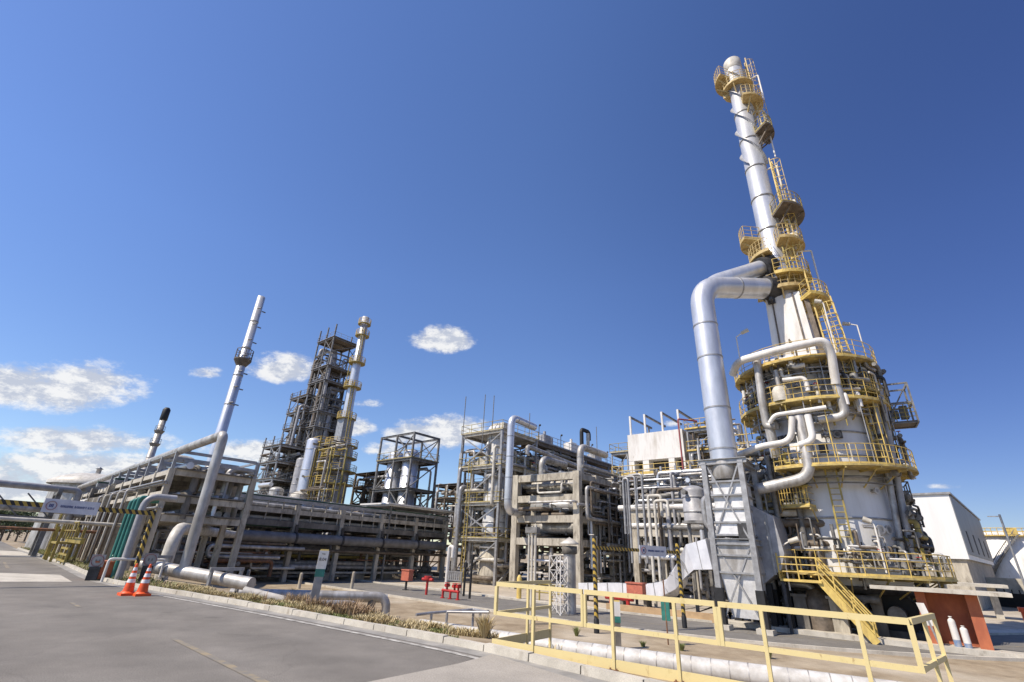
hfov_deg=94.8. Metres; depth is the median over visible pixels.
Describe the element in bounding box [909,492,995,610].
metal building
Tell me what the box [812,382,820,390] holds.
valve
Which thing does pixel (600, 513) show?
pipe
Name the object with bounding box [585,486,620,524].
pipe
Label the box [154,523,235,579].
loop pipe
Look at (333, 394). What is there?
pipe
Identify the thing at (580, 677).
gutter
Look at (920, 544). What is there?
instrument pipe
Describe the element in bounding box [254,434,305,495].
reactor structure
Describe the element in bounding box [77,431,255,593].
pipe
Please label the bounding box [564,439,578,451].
equipment box
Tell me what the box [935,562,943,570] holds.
valve
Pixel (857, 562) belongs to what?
instrument pipe
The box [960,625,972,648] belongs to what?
gas cylinder
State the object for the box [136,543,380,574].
pipe
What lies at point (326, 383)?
pipe
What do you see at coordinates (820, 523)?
pipe
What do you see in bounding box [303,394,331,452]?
pipe
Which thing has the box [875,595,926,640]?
blower
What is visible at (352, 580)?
bollard
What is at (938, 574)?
instrument pipe
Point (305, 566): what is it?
pipe
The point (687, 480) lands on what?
pipe
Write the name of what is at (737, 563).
air preheater
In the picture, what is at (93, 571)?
round sign
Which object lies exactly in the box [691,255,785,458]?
flue duct
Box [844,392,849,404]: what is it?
instrument pipe
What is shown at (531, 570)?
conduit
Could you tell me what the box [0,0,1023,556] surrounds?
sky
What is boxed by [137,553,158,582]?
round sign
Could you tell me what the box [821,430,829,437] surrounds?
valve
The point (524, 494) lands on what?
steel tower
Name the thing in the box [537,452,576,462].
pipe
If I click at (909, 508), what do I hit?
instrument pipe
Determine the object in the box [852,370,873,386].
instrument pipe
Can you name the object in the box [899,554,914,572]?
instrument pipe
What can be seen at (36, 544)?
pipe bridge
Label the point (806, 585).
pipe
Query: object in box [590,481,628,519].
pipe
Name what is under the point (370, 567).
pipe
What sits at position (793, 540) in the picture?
lamp post
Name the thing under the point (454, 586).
fire monitor
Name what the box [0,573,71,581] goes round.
concrete crossing
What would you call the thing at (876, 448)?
crossover pipe
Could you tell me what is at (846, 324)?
lamp post
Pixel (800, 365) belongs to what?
instrument pipe
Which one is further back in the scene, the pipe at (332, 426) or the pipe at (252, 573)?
the pipe at (332, 426)
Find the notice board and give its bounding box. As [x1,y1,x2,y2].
[916,603,938,644]
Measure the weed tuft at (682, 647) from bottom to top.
0.372 m
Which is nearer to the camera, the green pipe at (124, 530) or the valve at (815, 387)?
the green pipe at (124, 530)
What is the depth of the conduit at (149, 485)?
27.51 m
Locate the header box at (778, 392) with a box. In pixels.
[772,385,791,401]
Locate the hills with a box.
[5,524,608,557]
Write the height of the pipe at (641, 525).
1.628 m
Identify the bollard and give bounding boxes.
[297,573,302,588]
[350,572,354,588]
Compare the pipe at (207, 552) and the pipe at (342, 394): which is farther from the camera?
the pipe at (342, 394)
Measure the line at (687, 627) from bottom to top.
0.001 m
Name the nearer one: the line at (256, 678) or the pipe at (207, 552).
the line at (256, 678)
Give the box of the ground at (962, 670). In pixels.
[0,532,1023,681]
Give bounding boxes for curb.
[728,619,1023,657]
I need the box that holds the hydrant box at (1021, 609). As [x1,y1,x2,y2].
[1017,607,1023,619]
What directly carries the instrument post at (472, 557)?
on the plant road at (1016, 642)
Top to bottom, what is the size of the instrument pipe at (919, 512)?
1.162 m
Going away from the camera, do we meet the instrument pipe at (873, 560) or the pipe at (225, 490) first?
the instrument pipe at (873, 560)
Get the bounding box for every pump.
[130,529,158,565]
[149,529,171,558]
[173,536,182,563]
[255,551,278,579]
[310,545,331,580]
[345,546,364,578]
[376,556,391,578]
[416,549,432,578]
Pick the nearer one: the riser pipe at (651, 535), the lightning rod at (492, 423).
the riser pipe at (651, 535)
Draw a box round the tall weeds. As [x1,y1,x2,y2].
[251,591,381,616]
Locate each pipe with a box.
[0,480,109,518]
[0,486,88,518]
[0,504,101,540]
[0,516,132,526]
[0,526,110,533]
[77,431,255,593]
[82,462,193,494]
[100,558,165,581]
[109,499,158,560]
[110,496,147,577]
[112,497,158,560]
[114,494,176,580]
[118,490,442,523]
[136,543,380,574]
[139,534,209,548]
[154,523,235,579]
[157,539,264,567]
[162,509,179,512]
[168,490,192,518]
[184,541,406,551]
[188,465,201,492]
[189,511,441,532]
[191,557,316,569]
[205,543,304,559]
[206,511,221,515]
[210,495,218,517]
[211,525,312,531]
[211,548,461,556]
[216,510,436,529]
[218,468,224,472]
[221,512,230,516]
[222,473,229,497]
[229,588,389,616]
[230,525,446,549]
[233,554,368,574]
[237,572,310,574]
[241,586,291,599]
[243,492,383,508]
[245,569,401,570]
[250,511,452,542]
[252,570,401,573]
[263,454,294,493]
[267,560,378,565]
[278,551,418,573]
[281,551,382,558]
[286,403,307,457]
[286,543,435,552]
[293,570,394,571]
[302,348,329,434]
[302,504,449,520]
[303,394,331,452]
[307,599,358,605]
[310,358,339,438]
[315,391,335,437]
[316,386,342,437]
[316,419,328,471]
[320,350,336,435]
[333,380,348,434]
[336,565,420,569]
[344,511,410,539]
[398,561,450,576]
[420,619,900,681]
[444,545,454,588]
[452,485,480,570]
[453,450,481,526]
[466,472,497,567]
[483,441,489,492]
[486,473,503,477]
[490,445,516,507]
[497,530,519,574]
[504,415,536,516]
[518,457,590,475]
[523,483,565,489]
[525,445,586,471]
[526,455,575,472]
[526,489,547,494]
[536,513,572,514]
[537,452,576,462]
[539,456,567,473]
[540,547,608,552]
[545,548,587,571]
[561,465,610,477]
[577,444,607,486]
[580,428,590,444]
[584,567,622,571]
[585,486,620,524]
[586,433,589,445]
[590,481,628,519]
[597,504,625,574]
[599,502,614,539]
[606,489,621,536]
[607,493,626,547]
[618,488,632,581]
[618,503,714,510]
[622,477,633,562]
[624,475,640,562]
[627,473,648,562]
[632,523,686,527]
[634,503,674,571]
[639,498,681,501]
[641,525,704,560]
[647,494,663,606]
[653,499,669,581]
[656,468,708,493]
[660,478,696,484]
[663,491,714,546]
[663,525,707,529]
[666,547,683,551]
[668,499,682,502]
[669,496,680,564]
[677,418,696,468]
[677,482,711,486]
[684,586,710,590]
[701,496,762,529]
[729,337,840,383]
[737,416,795,456]
[737,448,797,535]
[742,390,745,402]
[745,473,765,506]
[749,458,772,506]
[750,389,755,405]
[751,491,771,502]
[753,359,778,429]
[756,415,814,493]
[757,471,808,552]
[763,357,787,374]
[764,455,781,521]
[765,429,781,457]
[768,405,826,423]
[769,526,818,618]
[772,371,797,384]
[773,370,780,385]
[778,579,814,589]
[779,367,791,377]
[781,518,829,578]
[782,376,810,391]
[782,445,793,468]
[782,452,794,464]
[783,519,824,527]
[786,517,815,544]
[787,558,793,577]
[788,360,805,368]
[790,540,829,593]
[790,558,794,578]
[795,517,809,576]
[796,524,802,552]
[797,414,815,447]
[800,532,814,549]
[808,551,813,560]
[809,534,822,545]
[814,368,830,383]
[814,390,821,402]
[814,422,825,433]
[816,369,824,391]
[817,384,849,423]
[817,537,841,548]
[822,359,847,382]
[826,401,833,413]
[829,524,837,544]
[833,545,863,555]
[837,349,857,372]
[837,358,842,370]
[839,373,851,392]
[840,372,846,379]
[842,387,860,389]
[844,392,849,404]
[844,444,853,460]
[847,393,860,411]
[847,545,879,553]
[848,372,869,382]
[848,549,880,559]
[849,391,862,406]
[849,556,869,564]
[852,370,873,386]
[852,530,876,548]
[852,549,862,580]
[858,369,870,380]
[859,564,867,589]
[862,355,875,371]
[862,524,876,539]
[863,526,884,551]
[864,404,872,424]
[866,407,886,495]
[867,371,879,390]
[867,552,877,570]
[871,536,891,561]
[872,362,882,382]
[872,403,909,574]
[872,556,897,567]
[873,395,885,412]
[873,433,891,458]
[873,540,908,560]
[876,376,889,396]
[878,389,919,574]
[878,397,889,421]
[880,561,900,572]
[884,546,896,563]
[890,418,894,435]
[891,537,907,549]
[892,436,908,461]
[892,545,913,562]
[898,460,913,479]
[898,550,929,562]
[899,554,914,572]
[902,530,919,547]
[903,491,910,502]
[905,510,920,525]
[906,506,914,519]
[907,535,933,548]
[908,519,928,539]
[912,504,924,526]
[913,565,928,587]
[920,548,927,564]
[924,550,935,567]
[924,565,940,587]
[926,563,943,587]
[927,536,934,552]
[928,568,947,588]
[933,553,951,570]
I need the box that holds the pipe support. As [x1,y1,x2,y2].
[368,600,375,610]
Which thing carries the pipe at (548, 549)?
attached to the concrete structure at (577, 519)
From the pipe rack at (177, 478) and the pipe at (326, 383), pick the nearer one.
the pipe rack at (177, 478)
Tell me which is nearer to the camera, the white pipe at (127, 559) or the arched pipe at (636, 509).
the white pipe at (127, 559)
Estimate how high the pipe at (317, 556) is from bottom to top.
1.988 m
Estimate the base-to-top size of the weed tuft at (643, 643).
0.284 m
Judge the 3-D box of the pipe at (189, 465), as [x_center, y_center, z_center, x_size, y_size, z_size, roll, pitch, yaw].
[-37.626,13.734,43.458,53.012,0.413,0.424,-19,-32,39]
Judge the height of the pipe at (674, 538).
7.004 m
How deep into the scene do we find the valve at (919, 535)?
26.38 m
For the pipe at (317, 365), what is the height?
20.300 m
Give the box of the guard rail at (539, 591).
[526,584,563,601]
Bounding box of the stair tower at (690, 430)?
[683,417,709,467]
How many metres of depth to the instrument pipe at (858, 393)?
28.86 m
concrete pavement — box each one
[0,551,30,556]
[370,654,582,681]
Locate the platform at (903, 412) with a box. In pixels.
[871,382,919,429]
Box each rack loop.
[198,472,234,511]
[212,468,244,519]
[220,467,253,519]
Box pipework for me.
[141,353,880,628]
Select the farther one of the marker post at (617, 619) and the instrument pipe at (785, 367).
the instrument pipe at (785, 367)
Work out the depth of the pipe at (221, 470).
28.03 m
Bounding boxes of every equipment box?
[536,431,552,443]
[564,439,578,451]
[587,453,601,460]
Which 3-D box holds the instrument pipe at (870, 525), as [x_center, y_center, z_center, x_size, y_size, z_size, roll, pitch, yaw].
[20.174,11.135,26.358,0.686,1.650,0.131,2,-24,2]
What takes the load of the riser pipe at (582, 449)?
on the concrete structure at (577, 519)
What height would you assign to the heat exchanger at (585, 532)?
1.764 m
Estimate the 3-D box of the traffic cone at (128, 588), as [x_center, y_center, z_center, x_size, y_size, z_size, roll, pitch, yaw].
[-12.032,7.543,14.902,0.420,0.900,0.420,-16,-30,36]
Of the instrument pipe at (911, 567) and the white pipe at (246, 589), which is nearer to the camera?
the white pipe at (246, 589)
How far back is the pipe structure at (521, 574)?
67.29 m
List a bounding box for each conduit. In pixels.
[83,480,163,499]
[121,482,166,493]
[134,482,163,489]
[527,533,530,580]
[529,526,533,623]
[533,525,536,584]
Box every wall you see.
[606,603,713,622]
[985,577,1023,593]
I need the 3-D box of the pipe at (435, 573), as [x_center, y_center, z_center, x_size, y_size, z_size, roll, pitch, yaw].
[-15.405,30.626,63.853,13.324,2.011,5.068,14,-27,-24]
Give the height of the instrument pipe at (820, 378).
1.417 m
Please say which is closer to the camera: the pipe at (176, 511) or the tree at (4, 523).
the pipe at (176, 511)
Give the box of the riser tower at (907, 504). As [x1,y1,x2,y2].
[874,423,929,587]
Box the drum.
[681,485,703,520]
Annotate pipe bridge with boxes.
[0,489,63,556]
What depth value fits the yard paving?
42.77 m
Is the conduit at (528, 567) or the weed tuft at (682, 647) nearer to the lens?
the weed tuft at (682, 647)
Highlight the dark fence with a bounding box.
[996,589,1023,607]
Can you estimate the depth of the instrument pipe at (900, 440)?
29.65 m
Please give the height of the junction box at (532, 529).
0.300 m
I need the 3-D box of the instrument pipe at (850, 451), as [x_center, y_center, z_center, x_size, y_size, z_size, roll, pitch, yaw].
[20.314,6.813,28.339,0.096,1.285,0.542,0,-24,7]
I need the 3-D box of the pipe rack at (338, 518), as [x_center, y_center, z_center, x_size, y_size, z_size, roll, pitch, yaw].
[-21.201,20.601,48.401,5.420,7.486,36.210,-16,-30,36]
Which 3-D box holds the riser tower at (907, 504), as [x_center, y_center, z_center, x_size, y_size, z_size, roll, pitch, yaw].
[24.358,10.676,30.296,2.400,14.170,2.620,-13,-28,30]
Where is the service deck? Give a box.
[611,460,700,582]
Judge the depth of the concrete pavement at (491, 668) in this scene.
7.17 m
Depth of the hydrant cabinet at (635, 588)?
31.68 m
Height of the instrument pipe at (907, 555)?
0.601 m
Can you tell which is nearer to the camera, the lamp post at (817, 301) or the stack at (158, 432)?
the lamp post at (817, 301)
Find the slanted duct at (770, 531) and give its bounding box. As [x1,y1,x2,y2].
[750,505,797,628]
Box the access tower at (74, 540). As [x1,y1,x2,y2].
[42,514,87,561]
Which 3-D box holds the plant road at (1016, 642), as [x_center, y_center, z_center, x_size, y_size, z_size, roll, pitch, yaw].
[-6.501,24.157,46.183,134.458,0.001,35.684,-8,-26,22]
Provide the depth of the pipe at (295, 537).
47.42 m
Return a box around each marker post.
[310,549,328,600]
[614,600,621,646]
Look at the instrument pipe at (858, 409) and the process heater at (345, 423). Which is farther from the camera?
the process heater at (345, 423)
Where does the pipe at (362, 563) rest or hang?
attached to the pipework
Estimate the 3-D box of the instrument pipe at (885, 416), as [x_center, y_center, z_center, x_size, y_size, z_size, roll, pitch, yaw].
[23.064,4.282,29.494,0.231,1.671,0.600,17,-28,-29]
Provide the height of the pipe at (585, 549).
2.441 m
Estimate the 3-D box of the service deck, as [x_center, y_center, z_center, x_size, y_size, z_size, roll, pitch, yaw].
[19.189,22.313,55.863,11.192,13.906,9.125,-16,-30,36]
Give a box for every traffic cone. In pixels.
[117,563,137,595]
[132,564,151,596]
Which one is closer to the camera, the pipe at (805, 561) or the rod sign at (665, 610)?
the rod sign at (665, 610)
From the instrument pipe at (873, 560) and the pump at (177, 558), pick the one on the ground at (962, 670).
the pump at (177, 558)
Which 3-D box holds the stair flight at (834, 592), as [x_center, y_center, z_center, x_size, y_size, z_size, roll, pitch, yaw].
[16.758,13.578,25.144,4.069,4.068,1.330,-18,-31,38]
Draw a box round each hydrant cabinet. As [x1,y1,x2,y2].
[401,569,414,589]
[625,582,646,605]
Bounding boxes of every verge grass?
[20,546,210,588]
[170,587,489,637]
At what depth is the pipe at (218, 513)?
28.03 m
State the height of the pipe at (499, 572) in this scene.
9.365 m
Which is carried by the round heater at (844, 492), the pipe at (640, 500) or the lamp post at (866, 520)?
the lamp post at (866, 520)
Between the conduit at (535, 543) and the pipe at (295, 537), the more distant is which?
the pipe at (295, 537)
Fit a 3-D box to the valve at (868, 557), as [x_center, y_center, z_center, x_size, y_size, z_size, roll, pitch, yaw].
[19.352,11.807,25.867,0.524,0.632,0.381,-5,-25,16]
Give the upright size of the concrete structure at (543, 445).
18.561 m
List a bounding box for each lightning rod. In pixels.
[461,399,465,452]
[481,394,485,452]
[490,396,494,452]
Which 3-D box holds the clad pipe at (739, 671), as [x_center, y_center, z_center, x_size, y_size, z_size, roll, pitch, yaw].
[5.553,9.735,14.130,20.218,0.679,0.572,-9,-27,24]
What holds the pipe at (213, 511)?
on the pipe rack at (177, 478)
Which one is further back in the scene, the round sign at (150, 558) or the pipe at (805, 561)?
the pipe at (805, 561)
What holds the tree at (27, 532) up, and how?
on the ground at (962, 670)
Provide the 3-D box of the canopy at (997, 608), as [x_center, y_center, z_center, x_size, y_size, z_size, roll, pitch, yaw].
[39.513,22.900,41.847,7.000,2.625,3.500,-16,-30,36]
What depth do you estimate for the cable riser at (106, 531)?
30.61 m
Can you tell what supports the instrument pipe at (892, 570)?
attached to the round heater at (844, 492)
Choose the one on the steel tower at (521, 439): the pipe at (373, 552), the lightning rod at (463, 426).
the lightning rod at (463, 426)
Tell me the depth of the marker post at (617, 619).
19.16 m
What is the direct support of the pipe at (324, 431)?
attached to the reactor structure at (337, 344)
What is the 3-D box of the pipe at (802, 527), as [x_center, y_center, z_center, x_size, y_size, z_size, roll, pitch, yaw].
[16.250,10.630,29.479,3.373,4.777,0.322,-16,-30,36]
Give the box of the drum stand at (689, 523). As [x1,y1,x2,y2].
[682,521,715,611]
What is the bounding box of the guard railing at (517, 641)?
[492,580,953,681]
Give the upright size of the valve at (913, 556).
0.627 m
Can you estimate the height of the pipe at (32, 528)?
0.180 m
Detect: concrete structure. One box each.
[509,470,633,595]
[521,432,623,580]
[631,510,713,599]
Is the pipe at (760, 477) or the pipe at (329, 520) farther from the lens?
the pipe at (329, 520)
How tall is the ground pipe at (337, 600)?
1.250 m
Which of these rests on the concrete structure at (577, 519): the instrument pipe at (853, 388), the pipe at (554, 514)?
the pipe at (554, 514)
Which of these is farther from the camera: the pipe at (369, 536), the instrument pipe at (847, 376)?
the pipe at (369, 536)
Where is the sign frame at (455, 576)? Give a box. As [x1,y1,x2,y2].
[447,571,462,593]
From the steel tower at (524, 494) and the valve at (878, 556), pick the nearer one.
the valve at (878, 556)
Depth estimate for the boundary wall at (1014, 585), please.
57.45 m
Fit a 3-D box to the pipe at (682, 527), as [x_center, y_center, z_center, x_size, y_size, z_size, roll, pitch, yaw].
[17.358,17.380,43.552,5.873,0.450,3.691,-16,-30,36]
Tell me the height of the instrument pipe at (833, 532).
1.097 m
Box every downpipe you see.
[44,514,59,550]
[71,499,114,556]
[76,496,115,557]
[80,494,116,559]
[85,493,134,561]
[95,491,146,553]
[102,489,147,554]
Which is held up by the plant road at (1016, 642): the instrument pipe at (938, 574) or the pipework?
the pipework
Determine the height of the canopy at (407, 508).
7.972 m
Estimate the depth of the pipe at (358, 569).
51.81 m
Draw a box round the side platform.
[609,442,628,473]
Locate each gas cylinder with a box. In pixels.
[947,616,962,646]
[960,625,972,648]
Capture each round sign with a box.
[84,554,106,580]
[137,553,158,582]
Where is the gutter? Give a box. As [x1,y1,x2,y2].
[12,548,608,681]
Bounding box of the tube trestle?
[415,608,489,629]
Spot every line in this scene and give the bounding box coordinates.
[158,595,477,658]
[172,638,268,681]
[306,578,1013,646]
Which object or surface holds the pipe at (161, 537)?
on the pipe rack at (177, 478)
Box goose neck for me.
[155,455,196,471]
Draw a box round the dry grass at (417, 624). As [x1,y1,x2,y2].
[150,580,499,637]
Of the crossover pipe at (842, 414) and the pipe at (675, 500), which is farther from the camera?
the pipe at (675, 500)
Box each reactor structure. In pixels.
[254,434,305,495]
[274,387,335,495]
[285,324,356,487]
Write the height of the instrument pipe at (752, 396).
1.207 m
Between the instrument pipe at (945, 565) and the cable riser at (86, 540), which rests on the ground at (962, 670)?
the cable riser at (86, 540)
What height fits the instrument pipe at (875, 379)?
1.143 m
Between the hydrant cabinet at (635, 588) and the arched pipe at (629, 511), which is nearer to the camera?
the hydrant cabinet at (635, 588)
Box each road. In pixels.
[0,541,480,681]
[286,578,1023,655]
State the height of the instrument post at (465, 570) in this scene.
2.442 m
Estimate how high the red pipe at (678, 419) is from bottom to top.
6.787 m
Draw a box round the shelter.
[869,584,1012,649]
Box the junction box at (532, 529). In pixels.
[525,527,539,532]
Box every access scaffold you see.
[308,436,333,499]
[735,432,764,621]
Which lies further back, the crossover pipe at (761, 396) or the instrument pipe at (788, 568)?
the crossover pipe at (761, 396)
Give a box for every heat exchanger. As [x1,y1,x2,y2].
[530,502,572,513]
[530,523,572,535]
[531,480,572,494]
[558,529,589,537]
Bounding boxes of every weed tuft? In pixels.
[466,611,504,638]
[569,626,584,635]
[639,641,645,646]
[680,643,684,650]
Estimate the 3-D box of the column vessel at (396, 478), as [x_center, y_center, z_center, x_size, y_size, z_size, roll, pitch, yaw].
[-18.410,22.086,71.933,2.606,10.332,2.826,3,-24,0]
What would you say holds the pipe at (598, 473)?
attached to the steel tower at (524, 494)
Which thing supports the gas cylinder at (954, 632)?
in the shelter
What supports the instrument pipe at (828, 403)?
attached to the round heater at (844, 492)
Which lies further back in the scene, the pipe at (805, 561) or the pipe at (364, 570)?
the pipe at (364, 570)
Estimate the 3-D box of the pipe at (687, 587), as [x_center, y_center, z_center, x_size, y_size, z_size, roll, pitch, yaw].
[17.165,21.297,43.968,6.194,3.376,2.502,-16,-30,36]
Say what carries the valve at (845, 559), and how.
attached to the instrument pipe
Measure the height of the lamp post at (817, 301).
5.113 m
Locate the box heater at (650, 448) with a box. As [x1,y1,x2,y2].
[627,409,697,471]
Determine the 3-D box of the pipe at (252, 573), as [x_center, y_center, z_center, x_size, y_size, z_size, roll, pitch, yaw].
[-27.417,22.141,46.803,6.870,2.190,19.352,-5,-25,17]
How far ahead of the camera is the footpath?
34.63 m
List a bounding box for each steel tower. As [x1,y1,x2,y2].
[449,419,538,585]
[508,450,565,576]
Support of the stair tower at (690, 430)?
on the service deck
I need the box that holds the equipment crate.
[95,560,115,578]
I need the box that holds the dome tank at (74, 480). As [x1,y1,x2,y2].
[24,467,117,553]
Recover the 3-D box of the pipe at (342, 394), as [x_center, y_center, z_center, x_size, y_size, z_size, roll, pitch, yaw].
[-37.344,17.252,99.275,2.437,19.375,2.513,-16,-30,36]
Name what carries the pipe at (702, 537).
on the concrete structure at (638, 570)
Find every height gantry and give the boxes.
[0,498,156,572]
[592,537,686,633]
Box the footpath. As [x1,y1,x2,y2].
[359,579,1023,632]
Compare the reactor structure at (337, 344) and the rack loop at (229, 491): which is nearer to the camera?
the rack loop at (229, 491)
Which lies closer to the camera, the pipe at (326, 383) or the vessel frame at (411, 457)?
the vessel frame at (411, 457)
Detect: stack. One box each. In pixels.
[139,407,170,475]
[183,295,265,539]
[560,537,578,613]
[714,56,831,319]
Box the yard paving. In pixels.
[364,563,1023,629]
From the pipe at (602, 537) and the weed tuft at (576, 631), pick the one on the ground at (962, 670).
the weed tuft at (576, 631)
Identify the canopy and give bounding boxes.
[360,502,453,580]
[931,582,1008,618]
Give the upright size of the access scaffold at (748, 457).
12.003 m
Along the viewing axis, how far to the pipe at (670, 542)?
43.33 m
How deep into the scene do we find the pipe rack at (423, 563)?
63.16 m
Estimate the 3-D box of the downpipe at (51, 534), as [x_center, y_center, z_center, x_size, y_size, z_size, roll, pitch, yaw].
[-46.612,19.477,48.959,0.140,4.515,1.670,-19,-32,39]
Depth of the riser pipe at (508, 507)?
50.50 m
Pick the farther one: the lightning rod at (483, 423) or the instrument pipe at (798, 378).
the lightning rod at (483, 423)
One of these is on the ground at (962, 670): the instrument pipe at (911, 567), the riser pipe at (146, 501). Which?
the riser pipe at (146, 501)
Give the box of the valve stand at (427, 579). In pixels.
[422,576,433,594]
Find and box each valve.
[763,370,771,376]
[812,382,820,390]
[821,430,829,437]
[839,552,850,562]
[858,549,871,561]
[876,549,887,559]
[890,470,901,476]
[909,547,918,558]
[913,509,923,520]
[914,528,923,537]
[916,557,925,567]
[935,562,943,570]
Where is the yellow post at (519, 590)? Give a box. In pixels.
[516,575,521,598]
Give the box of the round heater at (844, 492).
[734,270,957,636]
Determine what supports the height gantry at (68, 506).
on the road at (49, 632)
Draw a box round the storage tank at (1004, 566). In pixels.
[982,527,1023,578]
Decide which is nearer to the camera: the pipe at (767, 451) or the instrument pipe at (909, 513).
the instrument pipe at (909, 513)
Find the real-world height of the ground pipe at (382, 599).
1.300 m
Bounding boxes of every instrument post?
[462,563,467,595]
[468,555,474,598]
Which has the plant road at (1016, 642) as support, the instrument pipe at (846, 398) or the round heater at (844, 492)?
the round heater at (844, 492)
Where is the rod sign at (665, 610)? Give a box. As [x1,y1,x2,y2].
[661,580,670,644]
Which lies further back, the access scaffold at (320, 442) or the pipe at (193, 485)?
the access scaffold at (320, 442)
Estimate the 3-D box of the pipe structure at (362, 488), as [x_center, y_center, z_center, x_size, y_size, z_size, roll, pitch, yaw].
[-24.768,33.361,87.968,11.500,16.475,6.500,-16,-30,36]
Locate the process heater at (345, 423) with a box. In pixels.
[307,316,371,503]
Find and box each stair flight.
[56,546,70,564]
[775,553,880,644]
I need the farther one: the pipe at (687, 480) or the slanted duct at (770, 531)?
the pipe at (687, 480)
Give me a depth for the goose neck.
33.86 m
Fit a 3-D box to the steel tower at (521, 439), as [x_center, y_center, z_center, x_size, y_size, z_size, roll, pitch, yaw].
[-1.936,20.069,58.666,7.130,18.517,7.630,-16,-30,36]
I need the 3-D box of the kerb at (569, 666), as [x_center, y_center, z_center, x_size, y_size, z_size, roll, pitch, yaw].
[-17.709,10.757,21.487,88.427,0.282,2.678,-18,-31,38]
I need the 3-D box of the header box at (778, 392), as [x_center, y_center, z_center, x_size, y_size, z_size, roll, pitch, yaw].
[17.684,3.447,30.924,1.100,1.150,1.100,3,-24,0]
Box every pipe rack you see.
[57,451,259,573]
[66,478,448,581]
[193,528,425,574]
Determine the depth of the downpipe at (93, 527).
33.20 m
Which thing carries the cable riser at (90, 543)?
on the ground at (962, 670)
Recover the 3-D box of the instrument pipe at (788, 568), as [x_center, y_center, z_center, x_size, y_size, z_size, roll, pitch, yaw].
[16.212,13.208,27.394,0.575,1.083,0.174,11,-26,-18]
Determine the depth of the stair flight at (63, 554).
28.13 m
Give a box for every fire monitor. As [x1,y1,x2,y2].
[440,582,461,599]
[605,596,633,604]
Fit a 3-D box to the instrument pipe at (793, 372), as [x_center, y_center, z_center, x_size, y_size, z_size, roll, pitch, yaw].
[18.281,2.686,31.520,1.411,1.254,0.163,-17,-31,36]
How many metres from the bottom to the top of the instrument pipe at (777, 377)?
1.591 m
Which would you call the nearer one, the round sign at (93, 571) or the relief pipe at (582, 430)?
the round sign at (93, 571)
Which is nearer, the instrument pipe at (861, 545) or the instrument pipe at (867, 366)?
the instrument pipe at (861, 545)
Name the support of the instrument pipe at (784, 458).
attached to the round heater at (844, 492)
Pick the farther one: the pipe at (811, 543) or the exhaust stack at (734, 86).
the exhaust stack at (734, 86)
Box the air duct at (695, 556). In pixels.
[578,539,712,608]
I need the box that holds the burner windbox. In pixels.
[805,587,834,631]
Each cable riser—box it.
[79,517,95,558]
[83,506,104,559]
[88,505,110,561]
[98,504,117,553]
[105,503,124,554]
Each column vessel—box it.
[268,487,283,495]
[288,458,302,496]
[290,491,308,498]
[296,438,321,499]
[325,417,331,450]
[382,452,403,502]
[397,450,419,504]
[477,425,508,584]
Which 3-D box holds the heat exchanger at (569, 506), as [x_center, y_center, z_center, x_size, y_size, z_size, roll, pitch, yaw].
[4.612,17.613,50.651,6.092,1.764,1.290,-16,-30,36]
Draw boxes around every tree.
[0,510,32,540]
[0,510,33,534]
[6,511,33,539]
[11,511,37,541]
[13,512,38,541]
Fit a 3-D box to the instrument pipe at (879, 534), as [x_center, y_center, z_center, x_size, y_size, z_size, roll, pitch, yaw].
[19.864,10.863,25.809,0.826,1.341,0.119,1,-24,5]
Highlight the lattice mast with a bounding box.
[548,555,568,615]
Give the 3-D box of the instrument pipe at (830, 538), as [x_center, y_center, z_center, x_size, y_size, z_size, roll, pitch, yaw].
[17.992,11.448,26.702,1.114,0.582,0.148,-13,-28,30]
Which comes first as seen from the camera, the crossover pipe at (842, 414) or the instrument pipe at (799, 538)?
the instrument pipe at (799, 538)
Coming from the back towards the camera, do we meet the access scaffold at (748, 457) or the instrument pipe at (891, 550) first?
the access scaffold at (748, 457)
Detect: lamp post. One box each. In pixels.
[736,328,748,372]
[783,536,799,589]
[814,299,836,352]
[842,322,866,355]
[862,516,886,572]
[987,514,1023,584]
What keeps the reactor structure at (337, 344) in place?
on the yard paving
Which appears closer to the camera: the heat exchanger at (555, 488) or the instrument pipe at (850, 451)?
the instrument pipe at (850, 451)
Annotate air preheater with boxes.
[697,456,787,635]
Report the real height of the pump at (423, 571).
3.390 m
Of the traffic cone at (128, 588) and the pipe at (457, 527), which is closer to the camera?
the traffic cone at (128, 588)
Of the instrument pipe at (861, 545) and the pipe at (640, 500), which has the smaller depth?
the instrument pipe at (861, 545)
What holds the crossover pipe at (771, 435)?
attached to the round heater at (844, 492)
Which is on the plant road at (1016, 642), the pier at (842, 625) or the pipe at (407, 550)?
the pier at (842, 625)
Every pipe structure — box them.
[246,490,321,530]
[350,470,406,565]
[429,482,477,572]
[459,478,540,575]
[617,469,679,596]
[659,464,711,595]
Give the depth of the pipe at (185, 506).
26.23 m
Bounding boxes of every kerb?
[17,547,664,681]
[275,578,1023,661]
[336,577,1023,634]
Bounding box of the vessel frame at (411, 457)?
[371,431,440,574]
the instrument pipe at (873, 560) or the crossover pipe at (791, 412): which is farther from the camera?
the crossover pipe at (791, 412)
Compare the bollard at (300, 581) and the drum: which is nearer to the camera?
the drum
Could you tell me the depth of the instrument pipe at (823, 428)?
29.21 m
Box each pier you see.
[790,593,811,629]
[825,596,851,633]

